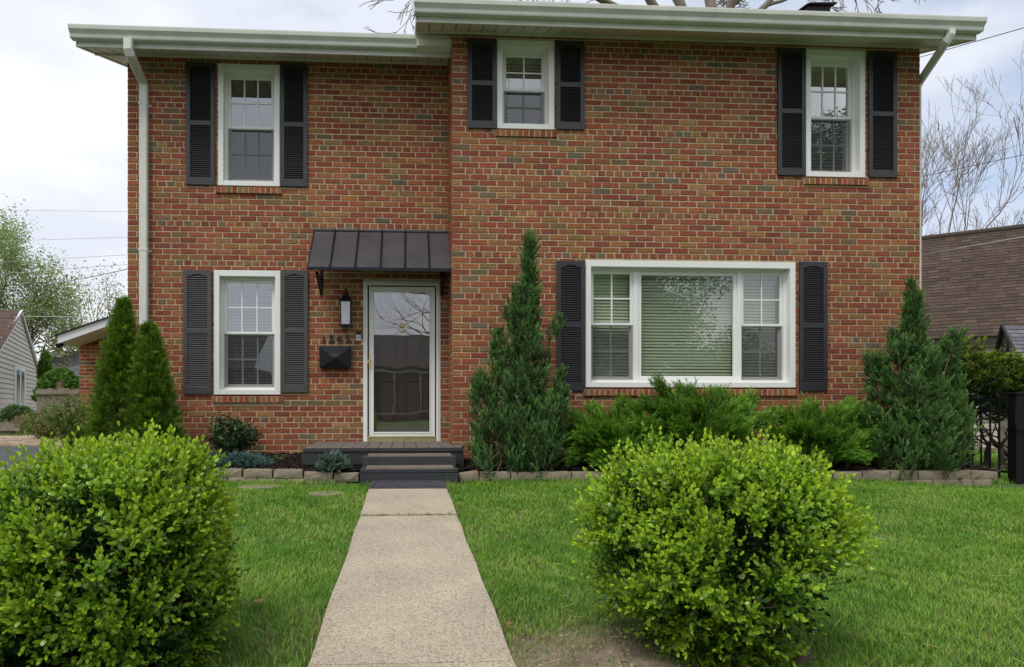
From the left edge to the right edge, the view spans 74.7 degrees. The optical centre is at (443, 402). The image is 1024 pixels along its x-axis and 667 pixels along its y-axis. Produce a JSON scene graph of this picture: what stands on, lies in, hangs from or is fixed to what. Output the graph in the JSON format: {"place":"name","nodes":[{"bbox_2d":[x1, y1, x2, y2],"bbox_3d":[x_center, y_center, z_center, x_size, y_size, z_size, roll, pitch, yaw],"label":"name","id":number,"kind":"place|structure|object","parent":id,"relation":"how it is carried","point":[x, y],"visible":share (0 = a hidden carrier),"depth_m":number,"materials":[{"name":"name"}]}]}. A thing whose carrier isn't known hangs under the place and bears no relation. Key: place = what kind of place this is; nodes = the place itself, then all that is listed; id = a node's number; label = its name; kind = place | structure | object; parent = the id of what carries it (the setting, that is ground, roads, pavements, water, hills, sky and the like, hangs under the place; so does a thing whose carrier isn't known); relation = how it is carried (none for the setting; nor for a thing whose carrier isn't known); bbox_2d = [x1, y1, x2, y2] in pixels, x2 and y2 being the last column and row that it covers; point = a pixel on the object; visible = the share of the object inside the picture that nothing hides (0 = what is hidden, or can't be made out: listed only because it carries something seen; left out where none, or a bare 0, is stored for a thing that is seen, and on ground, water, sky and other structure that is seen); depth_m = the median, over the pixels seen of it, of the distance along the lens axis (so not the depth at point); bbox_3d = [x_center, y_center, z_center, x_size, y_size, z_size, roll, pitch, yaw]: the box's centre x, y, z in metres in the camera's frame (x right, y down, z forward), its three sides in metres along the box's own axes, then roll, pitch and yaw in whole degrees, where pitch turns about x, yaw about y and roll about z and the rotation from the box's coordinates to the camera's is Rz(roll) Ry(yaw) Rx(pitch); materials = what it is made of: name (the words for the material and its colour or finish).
{"place":"outdoors","nodes":[
{"label":"outdoors","id":0,"kind":"place"},
{"bbox_2d":[0,446,63,477],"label":"driveway","id":1,"kind":"structure","parent":0,"point":[5,454],"depth_m":9.03,"materials":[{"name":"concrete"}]},
{"bbox_2d":[0,435,70,446],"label":"patio","id":2,"kind":"structure","parent":0,"point":[28,440],"depth_m":10.20,"materials":[{"name":"beige concrete"}]},
{"bbox_2d":[3,269,126,290],"bbox_3d":[-11.226,-3.611,19.393,12.263,0.429,0.019,0,0,37],"label":"power line","id":3,"kind":"object","parent":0,"point":[66,281],"visible":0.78,"depth_m":19.03,"materials":[{"name":"grey"}]},
{"bbox_2d":[2,264,127,273],"bbox_3d":[-14.828,-5.271,26.199,11.880,0.547,0.017,0,0,27],"label":"power line","id":4,"kind":"object","parent":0,"point":[69,268],"visible":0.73,"depth_m":26.12,"materials":[{"name":"black metal"}]},
{"bbox_2d":[27,316,103,317],"bbox_3d":[-16.120,-3.576,27.628,14.623,1.238,0.027,0,0,35],"label":"power line","id":5,"kind":"object","parent":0,"point":[59,316],"visible":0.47,"depth_m":27.57,"materials":[{"name":"silver metal"}]},
{"bbox_2d":[11,237,119,240],"bbox_3d":[-15.225,-6.692,27.178,10.373,0.620,0.015,0,0,19],"label":"power line","id":6,"kind":"object","parent":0,"point":[55,239],"visible":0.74,"depth_m":27.26,"materials":[{"name":"black metal"}]},
{"bbox_2d":[8,254,127,261],"bbox_3d":[-14.828,-5.689,26.199,11.880,0.750,0.017,0,0,27],"label":"power line","id":7,"kind":"object","parent":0,"point":[64,258],"visible":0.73,"depth_m":26.28,"materials":[{"name":"black metal"}]},
{"bbox_2d":[29,210,125,211],"bbox_3d":[-15.225,-7.831,27.178,10.374,1.115,0.013,0,0,19],"label":"power line","id":8,"kind":"object","parent":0,"point":[101,211],"visible":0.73,"depth_m":26.64,"materials":[{"name":"black metal"}]},
{"bbox_2d":[308,489,515,666],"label":"front path","id":9,"kind":"structure","parent":0,"point":[411,591],"depth_m":3.08,"materials":[{"name":"beige concrete"}]},
{"bbox_2d":[369,480,447,488],"bbox_3d":[-0.346,0.786,6.476,0.734,0.035,0.471,0,0,-3],"label":"door mat","id":10,"kind":"object","parent":9,"relation":"on","point":[409,484],"depth_m":6.38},
{"bbox_2d":[0,478,1023,547],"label":"lawn grass","id":11,"kind":"structure","parent":0,"point":[1012,499],"depth_m":5.38,"materials":[{"name":"green plant"}]},
{"bbox_2d":[0,0,1023,375],"label":"sky","id":12,"kind":"structure","parent":0,"point":[64,108],"materials":[{"name":"white"}]},
{"bbox_2d":[8,417,1023,666],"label":"ground","id":13,"kind":"structure","parent":0,"point":[603,653],"depth_m":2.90,"materials":[{"name":"green plant"}]},
{"bbox_2d":[0,416,22,435],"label":"wooden fence","id":14,"kind":"object","parent":13,"relation":"on","point":[6,428],"visible":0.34,"depth_m":12.06,"materials":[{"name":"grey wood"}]},
{"bbox_2d":[0,309,37,410],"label":"neighbour house","id":15,"kind":"structure","parent":13,"relation":"on","point":[18,367],"depth_m":19.84,"materials":[{"name":"beige"}]},
{"bbox_2d":[13,364,25,405],"bbox_3d":[-13.025,-0.514,20.447,0.090,1.261,2.310,0,0,-25],"label":"window","id":16,"kind":"structure","parent":15,"relation":"in","point":[19,384],"depth_m":20.24,"materials":[{"name":"white"}]},
{"bbox_2d":[0,404,38,424],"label":"leafy shrub","id":17,"kind":"object","parent":13,"relation":"on","point":[9,412],"visible":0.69,"depth_m":13.53,"materials":[{"name":"green plant"}]},
{"bbox_2d":[2,404,60,438],"bbox_3d":[-6.394,0.321,10.674,1.018,0.607,0.896,0,0,-3],"label":"budding shrub","id":18,"kind":"object","parent":13,"relation":"on","point":[37,426],"visible":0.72,"depth_m":10.50,"materials":[{"name":"green plant"}]},
{"bbox_2d":[0,424,68,435],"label":"side yard grass","id":19,"kind":"structure","parent":13,"relation":"on","point":[23,433],"depth_m":12.12,"materials":[{"name":"green plant"}]},
{"bbox_2d":[36,346,52,380],"bbox_3d":[-12.179,-1.176,20.336,0.447,1.134,0.446,0,0,37],"label":"slender shrub","id":20,"kind":"object","parent":13,"relation":"on","point":[44,365],"visible":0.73,"depth_m":20.26,"materials":[{"name":"green plant"}]},
{"bbox_2d":[0,194,95,360],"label":"leafy tree","id":21,"kind":"object","parent":13,"relation":"on","point":[6,238],"visible":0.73,"depth_m":33.36,"materials":[{"name":"green plant"}]},
{"bbox_2d":[0,253,98,365],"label":"leafy tree","id":22,"kind":"object","parent":13,"relation":"on","point":[32,324],"visible":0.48,"depth_m":33.20,"materials":[{"name":"green plant"}]},
{"bbox_2d":[31,366,78,401],"bbox_3d":[-10.232,-0.493,17.645,1.248,1.032,1.086,0,0,-3],"label":"leafy shrub","id":23,"kind":"object","parent":13,"relation":"on","point":[68,378],"visible":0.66,"depth_m":17.41,"materials":[{"name":"green plant"}]},
{"bbox_2d":[35,382,78,416],"bbox_3d":[-9.429,-0.082,16.359,1.287,0.858,0.204,0,0,15],"label":"wooden fence","id":24,"kind":"object","parent":13,"relation":"on","point":[43,396],"visible":0.48,"depth_m":16.34,"materials":[{"name":"grey wood"}]},
{"bbox_2d":[38,351,78,376],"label":"house","id":25,"kind":"structure","parent":13,"relation":"on","point":[74,366],"depth_m":33.44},
{"bbox_2d":[2,260,127,350],"bbox_3d":[-21.585,-3.970,39.764,9.610,9.001,6.248,0,0,7],"label":"tree","id":26,"kind":"object","parent":13,"relation":"on","point":[105,301],"visible":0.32,"depth_m":38.43,"materials":[{"name":"green plant"}]},
{"bbox_2d":[39,390,108,450],"bbox_3d":[-5.137,0.243,9.321,0.869,0.920,0.688,0,0,-3],"label":"budding shrub","id":27,"kind":"object","parent":13,"relation":"on","point":[66,421],"visible":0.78,"depth_m":9.23,"materials":[{"name":"green plant"}]},
{"bbox_2d":[54,315,124,426],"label":"brick garage","id":28,"kind":"structure","parent":13,"relation":"on","point":[86,339],"depth_m":12.82,"materials":[{"name":"red"}]},
{"bbox_2d":[56,343,63,347],"bbox_3d":[-7.004,-1.068,12.158,0.089,0.139,0.157,0,0,-3],"label":"security camera","id":29,"kind":"object","parent":28,"relation":"attached to","point":[59,345],"visible":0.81,"depth_m":12.10,"materials":[{"name":"grey plastic"}]},
{"bbox_2d":[0,418,250,666],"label":"boxwood shrub","id":30,"kind":"object","parent":13,"relation":"on","point":[150,514],"visible":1,"depth_m":2.12,"materials":[{"name":"green plant"}]},
{"bbox_2d":[228,477,258,481],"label":"edging block","id":31,"kind":"structure","parent":13,"relation":"on","point":[235,478],"depth_m":6.90,"materials":[{"name":"concrete"}]},
{"bbox_2d":[243,468,273,477],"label":"edging block","id":32,"kind":"structure","parent":31,"relation":"on","point":[259,473],"depth_m":6.89,"materials":[{"name":"concrete"}]},
{"bbox_2d":[237,484,280,489],"bbox_3d":[-1.809,0.832,6.521,0.418,0.040,0.284,0,0,-3],"label":"stepping stone","id":33,"kind":"object","parent":13,"relation":"on","point":[253,487],"visible":0.41,"depth_m":6.48,"materials":[{"name":"stone"}]},
{"bbox_2d":[258,477,288,481],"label":"edging block","id":34,"kind":"structure","parent":13,"relation":"on","point":[268,479],"depth_m":6.89,"materials":[{"name":"concrete"}]},
{"bbox_2d":[289,478,318,482],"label":"edging block","id":35,"kind":"structure","parent":13,"relation":"on","point":[296,479],"depth_m":6.87,"materials":[{"name":"concrete"}]},
{"bbox_2d":[274,469,304,477],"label":"edging block","id":36,"kind":"structure","parent":35,"relation":"on","point":[288,473],"depth_m":6.88,"materials":[{"name":"concrete"}]},
{"bbox_2d":[308,491,343,497],"bbox_3d":[-1.084,0.844,6.119,0.318,0.040,0.284,0,0,-3],"label":"stepping stone","id":37,"kind":"object","parent":13,"relation":"on","point":[325,493],"visible":0.52,"depth_m":6.07,"materials":[{"name":"concrete"}]},
{"bbox_2d":[302,441,463,484],"bbox_3d":[-0.667,0.681,7.533,1.785,0.400,1.758,0,0,-3],"label":"wooden porch","id":38,"kind":"object","parent":13,"relation":"on","point":[358,452],"visible":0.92,"depth_m":7.21,"materials":[{"name":"paint"}]},
{"bbox_2d":[368,453,450,455],"bbox_3d":[-0.367,0.552,7.128,0.880,0.018,0.235,0,0,-3],"label":"tread mat","id":39,"kind":"object","parent":38,"relation":"on","point":[410,454],"visible":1,"depth_m":7.04,"materials":[{"name":"grey rubber"}]},
{"bbox_2d":[366,465,453,468],"bbox_3d":[-0.350,0.654,6.831,0.880,0.018,0.250,0,0,-3],"label":"tread mat","id":40,"kind":"object","parent":38,"relation":"on","point":[410,467],"visible":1,"depth_m":6.77,"materials":[{"name":"grey rubber"}]},
{"bbox_2d":[479,471,509,481],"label":"edging block","id":41,"kind":"structure","parent":13,"relation":"on","point":[503,474],"depth_m":6.92,"materials":[{"name":"concrete"}]},
{"bbox_2d":[510,471,540,481],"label":"edging block","id":42,"kind":"structure","parent":13,"relation":"on","point":[525,475],"depth_m":6.93,"materials":[{"name":"concrete"}]},
{"bbox_2d":[68,0,987,470],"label":"brick house","id":43,"kind":"structure","parent":13,"relation":"on","point":[714,196],"depth_m":8.08,"materials":[{"name":"red brick"}]},
{"bbox_2d":[214,270,280,394],"bbox_3d":[-2.461,-0.879,8.448,0.816,1.550,0.269,0,0,-3],"label":"window","id":44,"kind":"structure","parent":43,"relation":"in","point":[223,279],"depth_m":8.43,"materials":[{"name":"white plastic"}]},
{"bbox_2d":[218,63,279,187],"bbox_3d":[-2.439,-3.468,8.415,0.759,1.517,0.200,0,0,-3],"label":"window","id":45,"kind":"structure","parent":43,"relation":"in","point":[227,73],"depth_m":8.35,"materials":[{"name":"white plastic"}]},
{"bbox_2d":[319,346,350,367],"bbox_3d":[-1.356,-0.572,8.315,0.391,0.276,0.126,0,0,-3],"label":"mailbox","id":46,"kind":"object","parent":43,"relation":"attached to","point":[334,356],"visible":1,"depth_m":8.28,"materials":[{"name":"black metal"}]},
{"bbox_2d":[323,335,349,342],"bbox_3d":[-1.352,-0.805,8.371,0.337,0.100,0.012,0,0,-3],"label":"house number","id":47,"kind":"object","parent":43,"relation":"attached to","point":[340,339],"visible":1,"depth_m":8.37,"materials":[{"name":"black metal"}]},
{"bbox_2d":[339,289,352,327],"bbox_3d":[-1.220,-1.181,8.300,0.160,0.492,0.173,0,0,-3],"label":"wall lantern","id":48,"kind":"object","parent":43,"relation":"attached to","point":[346,300],"depth_m":8.29,"materials":[{"name":"black metal"}]},
{"bbox_2d":[356,331,360,340],"bbox_3d":[-1.075,-0.843,8.380,0.062,0.126,0.032,0,0,-3],"label":"doorbell","id":49,"kind":"object","parent":43,"relation":"attached to","point":[358,335],"visible":1,"depth_m":8.37,"materials":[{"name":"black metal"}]},
{"bbox_2d":[363,281,440,441],"bbox_3d":[-0.533,-0.525,8.461,0.974,2.028,0.195,0,0,-3],"label":"front door","id":50,"kind":"structure","parent":43,"relation":"in","point":[395,313],"depth_m":8.50,"materials":[{"name":"white glass"}]},
{"bbox_2d":[497,40,553,130],"bbox_3d":[0.953,-3.744,7.970,0.681,1.041,0.265,0,0,-3],"label":"window","id":51,"kind":"structure","parent":43,"relation":"in","point":[523,52],"depth_m":7.95,"materials":[{"name":"white plastic"}]},
{"bbox_2d":[585,260,795,387],"bbox_3d":[2.945,-0.937,8.083,2.563,1.505,0.265,0,0,-3],"label":"picture window","id":52,"kind":"structure","parent":43,"relation":"in","point":[749,353],"depth_m":8.15,"materials":[{"name":"white plastic"}]},
{"bbox_2d":[804,49,864,178],"bbox_3d":[4.724,-3.497,8.185,0.745,1.532,0.267,0,0,-3],"label":"window","id":53,"kind":"structure","parent":43,"relation":"in","point":[848,67],"depth_m":8.17,"materials":[{"name":"white plastic"}]},
{"bbox_2d":[211,451,1004,471],"bbox_3d":[1.058,0.690,7.798,10.200,0.149,1.510,0,0,-3],"label":"mulch bed","id":54,"kind":"object","parent":13,"relation":"on","point":[581,468],"visible":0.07,"depth_m":7.23,"materials":[{"name":"brown wood"}]},
{"bbox_2d":[78,295,147,449],"bbox_3d":[-3.706,-0.175,7.586,0.832,2.135,0.859,0,0,-3],"label":"arborvitae","id":55,"kind":"object","parent":54,"relation":"on","point":[109,379],"visible":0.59,"depth_m":7.41,"materials":[{"name":"green plant"}]},
{"bbox_2d":[116,317,191,450],"bbox_3d":[-3.249,-0.019,7.461,0.814,1.883,0.851,0,0,-3],"label":"arborvitae","id":56,"kind":"object","parent":54,"relation":"on","point":[151,380],"visible":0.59,"depth_m":7.34,"materials":[{"name":"green plant"}]},
{"bbox_2d":[205,450,221,459],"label":"creeping juniper","id":57,"kind":"object","parent":54,"relation":"on","point":[213,454],"visible":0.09,"depth_m":7.47,"materials":[{"name":"green plant"}]},
{"bbox_2d":[204,411,263,454],"bbox_3d":[-2.536,0.391,7.988,0.631,0.601,0.632,0,0,-30],"label":"holly shrub","id":58,"kind":"object","parent":54,"relation":"on","point":[240,438],"visible":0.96,"depth_m":7.89,"materials":[{"name":"green plant"}]},
{"bbox_2d":[209,449,276,468],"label":"creeping juniper","id":59,"kind":"object","parent":54,"relation":"on","point":[245,457],"visible":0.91,"depth_m":7.15,"materials":[{"name":"green plant"}]},
{"bbox_2d":[314,449,353,472],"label":"dwarf blue juniper","id":60,"kind":"object","parent":54,"relation":"on","point":[333,461],"visible":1,"depth_m":6.87,"materials":[{"name":"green plant"}]},
{"bbox_2d":[465,228,571,482],"bbox_3d":[0.818,-0.526,7.176,1.194,2.844,0.895,0,0,-3],"label":"upright juniper","id":61,"kind":"object","parent":54,"relation":"on","point":[529,437],"visible":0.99,"depth_m":7.15,"materials":[{"name":"green plant"}]},
{"bbox_2d":[554,391,675,466],"bbox_3d":[1.786,0.296,7.305,1.278,0.868,0.988,0,0,-3],"label":"spreading juniper","id":62,"kind":"object","parent":54,"relation":"on","point":[595,434],"visible":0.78,"depth_m":7.16,"materials":[{"name":"green plant"}]},
{"bbox_2d":[622,371,785,463],"bbox_3d":[2.892,0.200,7.317,1.939,1.113,0.936,0,0,-3],"label":"spreading juniper","id":63,"kind":"object","parent":54,"relation":"on","point":[717,410],"visible":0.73,"depth_m":7.26,"materials":[{"name":"green plant"}]},
{"bbox_2d":[761,391,896,467],"bbox_3d":[4.211,0.322,7.401,1.558,0.942,0.950,0,0,-3],"label":"spreading juniper","id":64,"kind":"object","parent":54,"relation":"on","point":[837,433],"visible":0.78,"depth_m":7.28,"materials":[{"name":"green plant"}]},
{"bbox_2d":[222,475,1002,489],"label":"long grass","id":65,"kind":"structure","parent":13,"relation":"on","point":[322,482],"depth_m":6.86,"materials":[{"name":"green plant"}]},
{"bbox_2d":[209,501,1023,666],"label":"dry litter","id":66,"kind":"object","parent":13,"relation":"on","point":[635,617],"visible":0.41,"depth_m":3.11,"materials":[{"name":"brown plant"}]},
{"bbox_2d":[508,623,762,666],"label":"soil clods","id":67,"kind":"object","parent":13,"relation":"on","point":[596,649],"visible":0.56,"depth_m":2.55,"materials":[{"name":"brown soil"}]},
{"bbox_2d":[359,0,924,33],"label":"bare tree","id":68,"kind":"object","parent":13,"relation":"on","point":[766,4],"visible":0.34,"depth_m":19.40,"materials":[{"name":"grey plant"}]},
{"bbox_2d":[563,420,881,666],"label":"boxwood shrub","id":69,"kind":"object","parent":13,"relation":"on","point":[673,582],"visible":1,"depth_m":2.32,"materials":[{"name":"green plant"}]},
{"bbox_2d":[795,648,814,666],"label":"cut stump","id":70,"kind":"object","parent":13,"relation":"on","point":[802,659],"visible":0.74,"depth_m":2.40,"materials":[{"name":"wood"}]},
{"bbox_2d":[903,480,931,484],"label":"edging block","id":71,"kind":"structure","parent":13,"relation":"on","point":[926,481],"depth_m":7.19,"materials":[{"name":"concrete"}]},
{"bbox_2d":[886,470,916,479],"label":"edging block","id":72,"kind":"structure","parent":71,"relation":"on","point":[894,474],"depth_m":7.19,"materials":[{"name":"concrete"}]},
{"bbox_2d":[915,470,942,479],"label":"edging block","id":73,"kind":"structure","parent":71,"relation":"on","point":[929,475],"depth_m":7.21,"materials":[{"name":"concrete"}]},
{"bbox_2d":[858,275,983,480],"bbox_3d":[5.329,-0.274,7.464,1.502,2.404,1.085,0,0,-3],"label":"broad juniper","id":74,"kind":"object","parent":13,"relation":"on","point":[934,430],"visible":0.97,"depth_m":7.41,"materials":[{"name":"green plant"}]},
{"bbox_2d":[932,480,972,486],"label":"edging block","id":75,"kind":"structure","parent":13,"relation":"on","point":[956,482],"depth_m":7.21,"materials":[{"name":"concrete"}]},
{"bbox_2d":[941,470,969,479],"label":"edging block","id":76,"kind":"structure","parent":75,"relation":"on","point":[957,475],"depth_m":7.23,"materials":[{"name":"concrete"}]},
{"bbox_2d":[921,224,1023,450],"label":"neighbour house","id":77,"kind":"structure","parent":13,"relation":"on","point":[978,290],"depth_m":15.85,"materials":[{"name":"brown brick"}]},
{"bbox_2d":[921,41,1023,235],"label":"bare tree","id":78,"kind":"object","parent":13,"relation":"on","point":[948,158],"visible":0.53,"depth_m":31.41,"materials":[{"name":"beige plant"}]},
{"bbox_2d":[935,328,1023,469],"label":"yew shrub","id":79,"kind":"object","parent":13,"relation":"on","point":[996,379],"visible":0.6,"depth_m":9.33,"materials":[{"name":"green plant"}]},
{"bbox_2d":[970,479,990,487],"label":"edging block","id":80,"kind":"structure","parent":13,"relation":"on","point":[982,482],"depth_m":7.23,"materials":[{"name":"concrete"}]},
{"bbox_2d":[965,469,996,480],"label":"edging block","id":81,"kind":"structure","parent":80,"relation":"on","point":[982,475],"depth_m":7.25,"materials":[{"name":"concrete"}]},
{"bbox_2d":[963,395,1008,477],"bbox_3d":[6.703,0.410,8.755,0.028,1.020,1.519,0,0,-16],"label":"metal fence","id":82,"kind":"object","parent":13,"relation":"on","point":[999,399],"visible":0.16,"depth_m":8.32,"materials":[{"name":"black metal"}]},
{"bbox_2d":[995,324,1023,461],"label":"garden shed","id":83,"kind":"structure","parent":13,"relation":"on","point":[1009,337],"depth_m":10.69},
{"bbox_2d":[1006,392,1023,483],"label":"gate post","id":84,"kind":"object","parent":13,"relation":"on","point":[1016,436],"visible":0.91,"depth_m":7.85,"materials":[{"name":"black metal"}]},
{"bbox_3d":[-1.152,0.846,6.926,0.284,0.080,0.162,0,0,-3],"label":"edging block","id":85,"kind":"object","parent":13,"relation":"on","visible":0},
{"bbox_2d":[304,471,333,480],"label":"edging block","id":86,"kind":"structure","parent":85,"relation":"on","point":[318,475],"depth_m":6.86,"materials":[{"name":"concrete"}]},
{"bbox_2d":[334,472,359,481],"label":"edging block","id":87,"kind":"structure","parent":85,"relation":"on","point":[346,476],"depth_m":6.85,"materials":[{"name":"concrete"}]},
{"bbox_3d":[-2.426,0.815,7.036,0.302,0.080,0.163,0,0,-3],"label":"edging block","id":88,"kind":"object","parent":13,"relation":"on","visible":0},
{"bbox_2d":[215,468,242,476],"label":"edging block","id":89,"kind":"structure","parent":88,"relation":"on","point":[236,472],"depth_m":6.96,"materials":[{"name":"concrete"}]},
{"bbox_3d":[0.259,0.870,6.985,0.140,0.090,0.152,0,0,-3],"label":"edging block","id":90,"kind":"object","parent":13,"relation":"on","visible":0},
{"bbox_2d":[458,470,478,482],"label":"edging block","id":91,"kind":"structure","parent":90,"relation":"on","point":[471,474],"depth_m":6.90,"materials":[{"name":"concrete"}]},
{"bbox_3d":[1.257,0.877,7.042,0.297,0.090,0.151,0,0,-3],"label":"edging block","id":92,"kind":"object","parent":13,"relation":"on","visible":0},
{"bbox_2d":[540,471,570,480],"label":"edging block","id":93,"kind":"structure","parent":92,"relation":"on","point":[558,475],"depth_m":6.95,"materials":[{"name":"concrete"}]},
{"bbox_3d":[1.568,0.879,7.059,0.298,0.090,0.152,0,0,-3],"label":"edging block","id":94,"kind":"object","parent":13,"relation":"on","visible":0},
{"bbox_2d":[570,471,600,481],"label":"edging block","id":95,"kind":"structure","parent":94,"relation":"on","point":[579,474],"depth_m":6.97,"materials":[{"name":"concrete"}]},
{"bbox_3d":[4.449,0.887,7.224,0.339,0.090,0.152,0,0,-3],"label":"edging block","id":96,"kind":"object","parent":13,"relation":"on","visible":0},
{"bbox_2d":[832,471,861,480],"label":"edging block","id":97,"kind":"structure","parent":96,"relation":"on","point":[845,473],"depth_m":7.16,"materials":[{"name":"concrete"}]},
{"bbox_2d":[856,470,889,479],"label":"edging block","id":98,"kind":"structure","parent":96,"relation":"on","point":[877,474],"depth_m":7.18,"materials":[{"name":"concrete"}]},
{"bbox_2d":[921,155,1021,176],"bbox_3d":[11.199,-5.128,14.661,0.013,0.466,4.147,0,0,-19],"label":"power line","id":99,"kind":"object","parent":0,"point":[970,166],"visible":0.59,"depth_m":14.30,"materials":[{"name":"grey metal"}]},
{"bbox_2d":[921,236,1023,254],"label":"power line","id":100,"kind":"object","parent":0,"point":[972,245],"visible":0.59,"depth_m":8.61,"materials":[{"name":"silver metal"}]},
{"bbox_2d":[921,27,1023,56],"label":"power line","id":101,"kind":"object","parent":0,"point":[977,40],"visible":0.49,"depth_m":11.21,"materials":[{"name":"grey metal"}]},
{"bbox_2d":[921,143,1023,175],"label":"power line","id":102,"kind":"object","parent":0,"point":[972,159],"visible":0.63,"depth_m":22.75,"materials":[{"name":"grey metal"}]},
{"bbox_2d":[952,450,1015,484],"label":"neighbour grass","id":103,"kind":"structure","parent":0,"point":[994,456],"depth_m":10.54,"materials":[{"name":"green plant"}]}
]}

